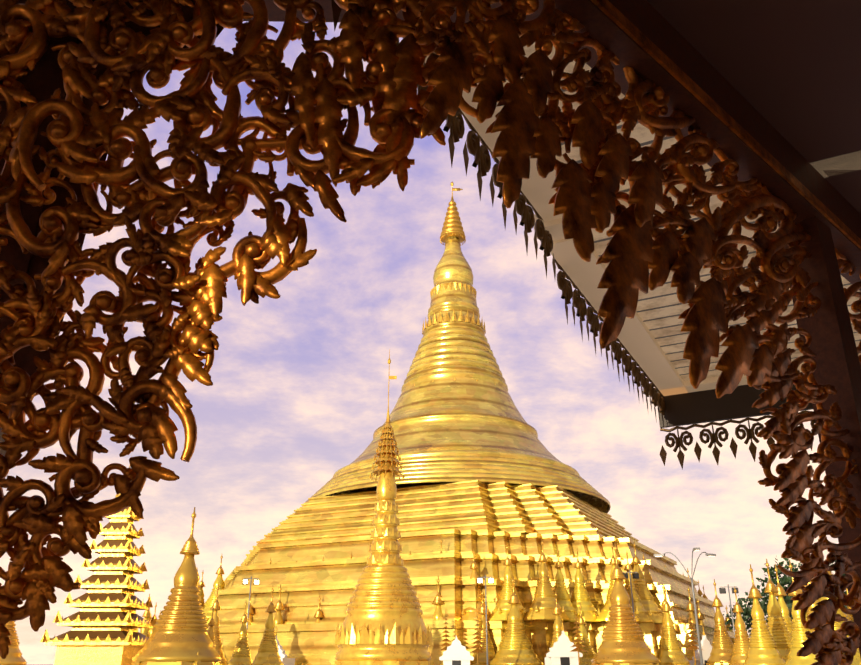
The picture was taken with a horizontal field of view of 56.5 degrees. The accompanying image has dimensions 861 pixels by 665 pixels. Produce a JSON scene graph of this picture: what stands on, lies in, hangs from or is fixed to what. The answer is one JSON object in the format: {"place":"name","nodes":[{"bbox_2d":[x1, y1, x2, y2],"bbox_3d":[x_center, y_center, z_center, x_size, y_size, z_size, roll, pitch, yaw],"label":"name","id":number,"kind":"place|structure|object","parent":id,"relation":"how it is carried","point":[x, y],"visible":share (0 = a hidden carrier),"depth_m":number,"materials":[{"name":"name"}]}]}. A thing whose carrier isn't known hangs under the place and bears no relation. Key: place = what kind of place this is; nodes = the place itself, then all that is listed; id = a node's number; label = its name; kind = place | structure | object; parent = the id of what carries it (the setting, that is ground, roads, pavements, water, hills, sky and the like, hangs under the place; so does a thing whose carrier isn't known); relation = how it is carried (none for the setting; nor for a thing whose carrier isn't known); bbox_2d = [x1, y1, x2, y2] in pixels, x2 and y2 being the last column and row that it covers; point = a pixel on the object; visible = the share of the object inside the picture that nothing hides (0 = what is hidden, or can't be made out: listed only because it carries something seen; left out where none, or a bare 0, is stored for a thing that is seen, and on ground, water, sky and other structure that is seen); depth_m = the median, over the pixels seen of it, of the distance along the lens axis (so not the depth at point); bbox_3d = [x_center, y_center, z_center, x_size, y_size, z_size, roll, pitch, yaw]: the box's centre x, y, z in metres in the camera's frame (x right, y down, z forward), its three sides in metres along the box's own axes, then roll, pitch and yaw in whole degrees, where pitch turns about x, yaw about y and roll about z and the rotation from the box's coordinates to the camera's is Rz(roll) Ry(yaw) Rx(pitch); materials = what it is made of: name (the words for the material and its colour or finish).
{"place":"outdoors","nodes":[
{"label":"outdoors","id":0,"kind":"place"},
{"bbox_2d":[40,466,155,664],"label":"tiered pagoda tower","id":1,"kind":"structure","parent":0,"point":[106,622],"depth_m":69.05,"materials":[{"name":"gold metal"}]},
{"bbox_2d":[0,21,845,664],"label":"sky","id":2,"kind":"structure","parent":0,"point":[300,379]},
{"bbox_2d":[0,0,860,656],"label":"pavilion posts","id":3,"kind":"object","parent":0,"point":[832,346],"visible":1,"depth_m":3.17,"materials":[{"name":"brown wood"}]},
{"bbox_2d":[92,0,860,290],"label":"pavilion beams","id":4,"kind":"structure","parent":3,"relation":"on","point":[646,18],"depth_m":2.87,"materials":[{"name":"brown wood"}]},
{"bbox_2d":[489,36,860,380],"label":"eave soffit planks","id":5,"kind":"object","parent":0,"point":[660,310],"depth_m":4.97,"materials":[{"name":"beige wood"}]},
{"bbox_2d":[647,0,860,213],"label":"ceiling","id":6,"kind":"structure","parent":0,"point":[789,71],"depth_m":2.95,"materials":[{"name":"brown wood"}]},
{"bbox_2d":[846,588,850,620],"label":"small stupa","id":7,"kind":"object","parent":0,"point":[848,607],"visible":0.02,"depth_m":88.84,"materials":[{"name":"gold metal"}]},
{"label":"platform","id":8,"kind":"structure","parent":0,"visible":0},
{"bbox_2d":[0,621,26,664],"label":"small stupa","id":9,"kind":"object","parent":8,"relation":"on","point":[14,656],"visible":0.35,"depth_m":88.88,"materials":[{"name":"gold metal"}]},
{"bbox_2d":[140,594,151,636],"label":"small stupa","id":10,"kind":"object","parent":8,"relation":"on","point":[146,615],"visible":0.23,"depth_m":90.82,"materials":[{"name":"gold metal"}]},
{"bbox_2d":[149,602,156,636],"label":"small stupa","id":11,"kind":"object","parent":8,"relation":"on","point":[151,632],"visible":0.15,"depth_m":120.60,"materials":[{"name":"gold metal"}]},
{"bbox_2d":[131,507,221,664],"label":"small stupa","id":12,"kind":"object","parent":8,"relation":"on","point":[179,636],"visible":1,"depth_m":64.66,"materials":[{"name":"gold metal"}]},
{"bbox_2d":[198,572,204,608],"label":"stupa","id":13,"kind":"object","parent":8,"relation":"on","point":[201,585],"visible":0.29,"depth_m":128.87,"materials":[{"name":"gold metal"}]},
{"bbox_2d":[208,605,215,649],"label":"small stupa","id":14,"kind":"object","parent":8,"relation":"on","point":[211,623],"visible":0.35,"depth_m":79.09,"materials":[{"name":"gold metal"}]},
{"bbox_2d":[202,555,224,624],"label":"stupa","id":15,"kind":"object","parent":8,"relation":"on","point":[211,599],"visible":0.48,"depth_m":120.02,"materials":[{"name":"gold metal"}]},
{"bbox_2d":[207,583,227,664],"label":"small stupa","id":16,"kind":"object","parent":8,"relation":"on","point":[217,638],"visible":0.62,"depth_m":93.90,"materials":[{"name":"gold metal"}]},
{"bbox_2d":[228,602,252,664],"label":"small stupa","id":17,"kind":"object","parent":8,"relation":"on","point":[241,654],"visible":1,"depth_m":85.45,"materials":[{"name":"gold metal"}]},
{"bbox_2d":[246,589,253,624],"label":"small stupa","id":18,"kind":"object","parent":8,"relation":"on","point":[251,611],"visible":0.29,"depth_m":111.64,"materials":[{"name":"gold metal"}]},
{"bbox_2d":[242,576,258,631],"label":"flood post","id":19,"kind":"object","parent":8,"relation":"on","point":[245,581],"visible":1,"depth_m":91.25,"materials":[{"name":"grey metal"}]},
{"bbox_2d":[251,586,283,664],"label":"small stupa","id":20,"kind":"object","parent":8,"relation":"on","point":[268,653],"visible":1,"depth_m":74.23,"materials":[{"name":"gold metal"}]},
{"bbox_2d":[301,595,323,664],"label":"small stupa","id":21,"kind":"object","parent":8,"relation":"on","point":[318,615],"visible":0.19,"depth_m":106.47,"materials":[{"name":"gold metal"}]},
{"bbox_2d":[334,471,432,664],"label":"small stupa","id":22,"kind":"object","parent":8,"relation":"on","point":[383,623],"visible":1,"depth_m":22.33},
{"bbox_2d":[369,349,403,480],"bbox_3d":[-1.340,2.509,25.394,1.080,4.280,1.080,0,-23,1],"label":"spire finial","id":23,"kind":"object","parent":22,"relation":"on","point":[387,454],"visible":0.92,"depth_m":24.83,"materials":[{"name":"gold metal"}]},
{"bbox_2d":[431,576,443,664],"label":"small stupa","id":24,"kind":"object","parent":8,"relation":"on","point":[437,602],"visible":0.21,"depth_m":99.53,"materials":[{"name":"gold metal"}]},
{"bbox_2d":[205,480,733,664],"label":"stupa terraces","id":25,"kind":"object","parent":8,"relation":"on","point":[488,522],"visible":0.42,"depth_m":112.34,"materials":[{"name":"gold metal"}]},
{"bbox_2d":[274,584,284,623],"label":"small stupa","id":26,"kind":"object","parent":25,"relation":"on","point":[278,618],"visible":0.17,"depth_m":108.64,"materials":[{"name":"gold metal"}]},
{"bbox_2d":[437,537,442,559],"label":"spire finial","id":27,"kind":"object","parent":25,"relation":"on","point":[441,541],"visible":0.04,"depth_m":106.29,"materials":[{"name":"gold metal"}]},
{"bbox_2d":[306,236,610,512],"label":"stupa spire","id":28,"kind":"structure","parent":25,"relation":"on","point":[465,425],"depth_m":141.96,"materials":[{"name":"gold metal"}]},
{"bbox_2d":[440,182,465,245],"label":"spire finial","id":29,"kind":"object","parent":28,"relation":"on","point":[452,224],"visible":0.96,"depth_m":170.38,"materials":[{"name":"gold metal"}]},
{"bbox_2d":[414,282,506,390],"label":"decorative bands","id":30,"kind":"object","parent":28,"relation":"attached to","point":[453,318],"visible":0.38,"depth_m":159.06,"materials":[{"name":"gold metal"}]},
{"bbox_2d":[461,549,490,620],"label":"stupa","id":31,"kind":"object","parent":25,"relation":"on","point":[468,613],"visible":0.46,"depth_m":99.99,"materials":[{"name":"gold metal"}]},
{"bbox_2d":[488,544,532,620],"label":"stupa","id":32,"kind":"object","parent":25,"relation":"on","point":[501,610],"visible":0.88,"depth_m":98.98,"materials":[{"name":"gold metal"}]},
{"bbox_2d":[523,542,570,621],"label":"stupa","id":33,"kind":"object","parent":25,"relation":"on","point":[542,606],"visible":0.98,"depth_m":96.70,"materials":[{"name":"gold metal"}]},
{"bbox_2d":[543,550,579,621],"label":"stupa","id":34,"kind":"object","parent":25,"relation":"on","point":[563,597],"visible":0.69,"depth_m":100.13,"materials":[{"name":"gold metal"}]},
{"bbox_2d":[561,549,604,622],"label":"stupa","id":35,"kind":"object","parent":25,"relation":"on","point":[580,594],"visible":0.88,"depth_m":101.88,"materials":[{"name":"gold metal"}]},
{"bbox_2d":[596,544,641,622],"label":"stupa","id":36,"kind":"object","parent":25,"relation":"on","point":[603,614],"visible":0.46,"depth_m":100.10,"materials":[{"name":"gold metal"}]},
{"bbox_2d":[624,551,653,621],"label":"stupa","id":37,"kind":"object","parent":25,"relation":"on","point":[643,614],"visible":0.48,"depth_m":102.71,"materials":[{"name":"gold metal"}]},
{"bbox_2d":[631,541,663,622],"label":"stupa","id":38,"kind":"object","parent":25,"relation":"on","point":[646,597],"visible":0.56,"depth_m":106.48,"materials":[{"name":"gold metal"}]},
{"bbox_2d":[470,589,495,664],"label":"small stupa","id":39,"kind":"object","parent":8,"relation":"on","point":[482,656],"visible":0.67,"depth_m":95.55,"materials":[{"name":"gold metal"}]},
{"bbox_2d":[477,575,493,664],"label":"flood post","id":40,"kind":"object","parent":8,"relation":"on","point":[480,580],"visible":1,"depth_m":87.46,"materials":[{"name":"grey metal"}]},
{"bbox_2d":[275,620,711,664],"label":"small white shrines","id":41,"kind":"object","parent":8,"relation":"on","point":[456,652],"visible":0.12,"depth_m":89.78,"materials":[{"name":"white paint"}]},
{"bbox_2d":[489,576,543,664],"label":"small stupa","id":42,"kind":"object","parent":8,"relation":"on","point":[515,645],"visible":1,"depth_m":92.25,"materials":[{"name":"gold metal"}]},
{"bbox_2d":[543,593,561,664],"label":"small stupa","id":43,"kind":"object","parent":8,"relation":"on","point":[557,627],"visible":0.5,"depth_m":90.49,"materials":[{"name":"gold metal"}]},
{"bbox_2d":[439,603,702,664],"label":"umbrella ornaments","id":44,"kind":"object","parent":8,"relation":"on","point":[578,645],"visible":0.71,"depth_m":78.47,"materials":[{"name":"gold metal"}]},
{"bbox_2d":[575,603,595,664],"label":"small stupa","id":45,"kind":"object","parent":8,"relation":"on","point":[587,657],"visible":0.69,"depth_m":89.47,"materials":[{"name":"gold metal"}]},
{"bbox_2d":[591,543,659,664],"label":"small stupa","id":46,"kind":"object","parent":8,"relation":"on","point":[623,641],"visible":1,"depth_m":78.65,"materials":[{"name":"gold metal"}]},
{"bbox_2d":[623,570,638,619],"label":"flood post","id":47,"kind":"object","parent":8,"relation":"on","point":[635,575],"visible":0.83,"depth_m":85.92,"materials":[{"name":"grey metal"}]},
{"bbox_2d":[656,584,687,659],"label":"small stupa","id":48,"kind":"object","parent":8,"relation":"on","point":[662,633],"visible":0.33,"depth_m":95.74,"materials":[{"name":"gold metal"}]},
{"bbox_2d":[659,585,694,664],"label":"small stupa","id":49,"kind":"object","parent":8,"relation":"on","point":[671,653],"visible":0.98,"depth_m":84.49,"materials":[{"name":"gold metal"}]},
{"bbox_2d":[654,548,715,664],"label":"street lamp","id":50,"kind":"object","parent":8,"relation":"on","point":[695,609],"visible":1,"depth_m":56.61,"materials":[{"name":"metal"},{"name":"glass"}]},
{"bbox_2d":[686,586,701,639],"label":"small stupa","id":51,"kind":"object","parent":8,"relation":"on","point":[691,607],"visible":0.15,"depth_m":111.69,"materials":[{"name":"gold metal"}]},
{"bbox_2d":[697,600,711,644],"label":"small stupa","id":52,"kind":"object","parent":8,"relation":"on","point":[700,615],"visible":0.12,"depth_m":116.64,"materials":[{"name":"gold metal"}]},
{"bbox_2d":[706,579,732,664],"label":"small stupa","id":53,"kind":"object","parent":8,"relation":"on","point":[721,650],"visible":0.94,"depth_m":88.23,"materials":[{"name":"gold metal"}]},
{"bbox_2d":[719,584,738,637],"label":"flood post","id":54,"kind":"object","parent":8,"relation":"on","point":[722,590],"visible":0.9,"depth_m":83.12,"materials":[{"name":"grey metal"}]},
{"bbox_2d":[725,606,734,642],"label":"small stupa","id":55,"kind":"object","parent":8,"relation":"on","point":[728,625],"visible":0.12,"depth_m":134.81,"materials":[{"name":"gold metal"}]},
{"bbox_2d":[729,586,749,664],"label":"small stupa","id":56,"kind":"object","parent":8,"relation":"on","point":[740,648],"visible":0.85,"depth_m":75.52,"materials":[{"name":"gold metal"}]},
{"bbox_2d":[723,592,791,637],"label":"tree","id":57,"kind":"object","parent":8,"relation":"on","point":[746,616],"visible":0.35,"depth_m":128.07,"materials":[{"name":"green plant"}]},
{"bbox_2d":[743,564,784,664],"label":"small stupa","id":58,"kind":"object","parent":8,"relation":"on","point":[762,646],"visible":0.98,"depth_m":58.67,"materials":[{"name":"gold metal"}]},
{"bbox_2d":[764,559,790,661],"bbox_3d":[28.203,23.466,65.355,5.054,9.700,5.054,14,-26,-30],"label":"small stupa","id":59,"kind":"object","parent":8,"relation":"on","point":[778,630],"visible":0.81,"depth_m":64.79,"materials":[{"name":"gold metal"}]},
{"bbox_2d":[756,555,803,619],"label":"tree","id":60,"kind":"object","parent":8,"relation":"on","point":[788,583],"visible":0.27,"depth_m":110.42,"materials":[{"name":"green plant"}]},
{"bbox_2d":[775,564,792,635],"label":"small stupa","id":61,"kind":"object","parent":8,"relation":"on","point":[781,593],"visible":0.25,"depth_m":84.23,"materials":[{"name":"gold metal"}]},
{"bbox_2d":[784,560,816,664],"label":"small stupa","id":62,"kind":"object","parent":8,"relation":"on","point":[798,637],"visible":0.6,"depth_m":53.24,"materials":[{"name":"gold metal"}]},
{"bbox_2d":[772,560,844,620],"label":"tree","id":63,"kind":"object","parent":8,"relation":"on","point":[781,563],"visible":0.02,"depth_m":116.94,"materials":[{"name":"green plant"}]},
{"bbox_2d":[803,578,817,631],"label":"small stupa","id":64,"kind":"object","parent":8,"relation":"on","point":[810,608],"visible":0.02,"depth_m":70.92,"materials":[{"name":"gold metal"}]},
{"bbox_2d":[818,539,860,664],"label":"small stupa","id":65,"kind":"object","parent":8,"relation":"on","point":[857,657],"visible":0.08,"depth_m":54.77,"materials":[{"name":"gold metal"}]},
{"bbox_3d":[2.444,0.216,1.254,13.460,3.600,9.575,0,-23,1],"label":"pavilion","id":66,"kind":"object","parent":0,"visible":0},
{"bbox_2d":[0,0,223,413],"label":"wood bracket backing","id":67,"kind":"object","parent":66,"relation":"attached to","point":[23,358],"visible":0.17,"depth_m":2.23,"materials":[{"name":"paint"}]},
{"bbox_2d":[0,0,860,664],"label":"carved leaves","id":68,"kind":"object","parent":66,"relation":"on","point":[632,254],"visible":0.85,"depth_m":2.12,"materials":[{"name":"brown wood"}]},
{"bbox_2d":[0,0,860,664],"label":"carved scrolls","id":69,"kind":"object","parent":66,"relation":"attached to","point":[116,176],"visible":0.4,"depth_m":2.14,"materials":[{"name":"brown wood"}]},
{"bbox_2d":[331,0,815,469],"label":"eave trim","id":70,"kind":"structure","parent":66,"relation":"hanging from","point":[476,150],"depth_m":4.66,"materials":[{"name":"brown wood"}]},
{"bbox_2d":[425,53,860,427],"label":"eave mouldings","id":71,"kind":"object","parent":66,"relation":"attached to","point":[686,403],"visible":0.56,"depth_m":5.35,"materials":[{"name":"beige wood"}]},
{"bbox_2d":[591,0,860,248],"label":"wooden beam","id":72,"kind":"structure","parent":66,"relation":"attached to","point":[612,12],"depth_m":2.84,"materials":[{"name":"brown wood"}]}
]}

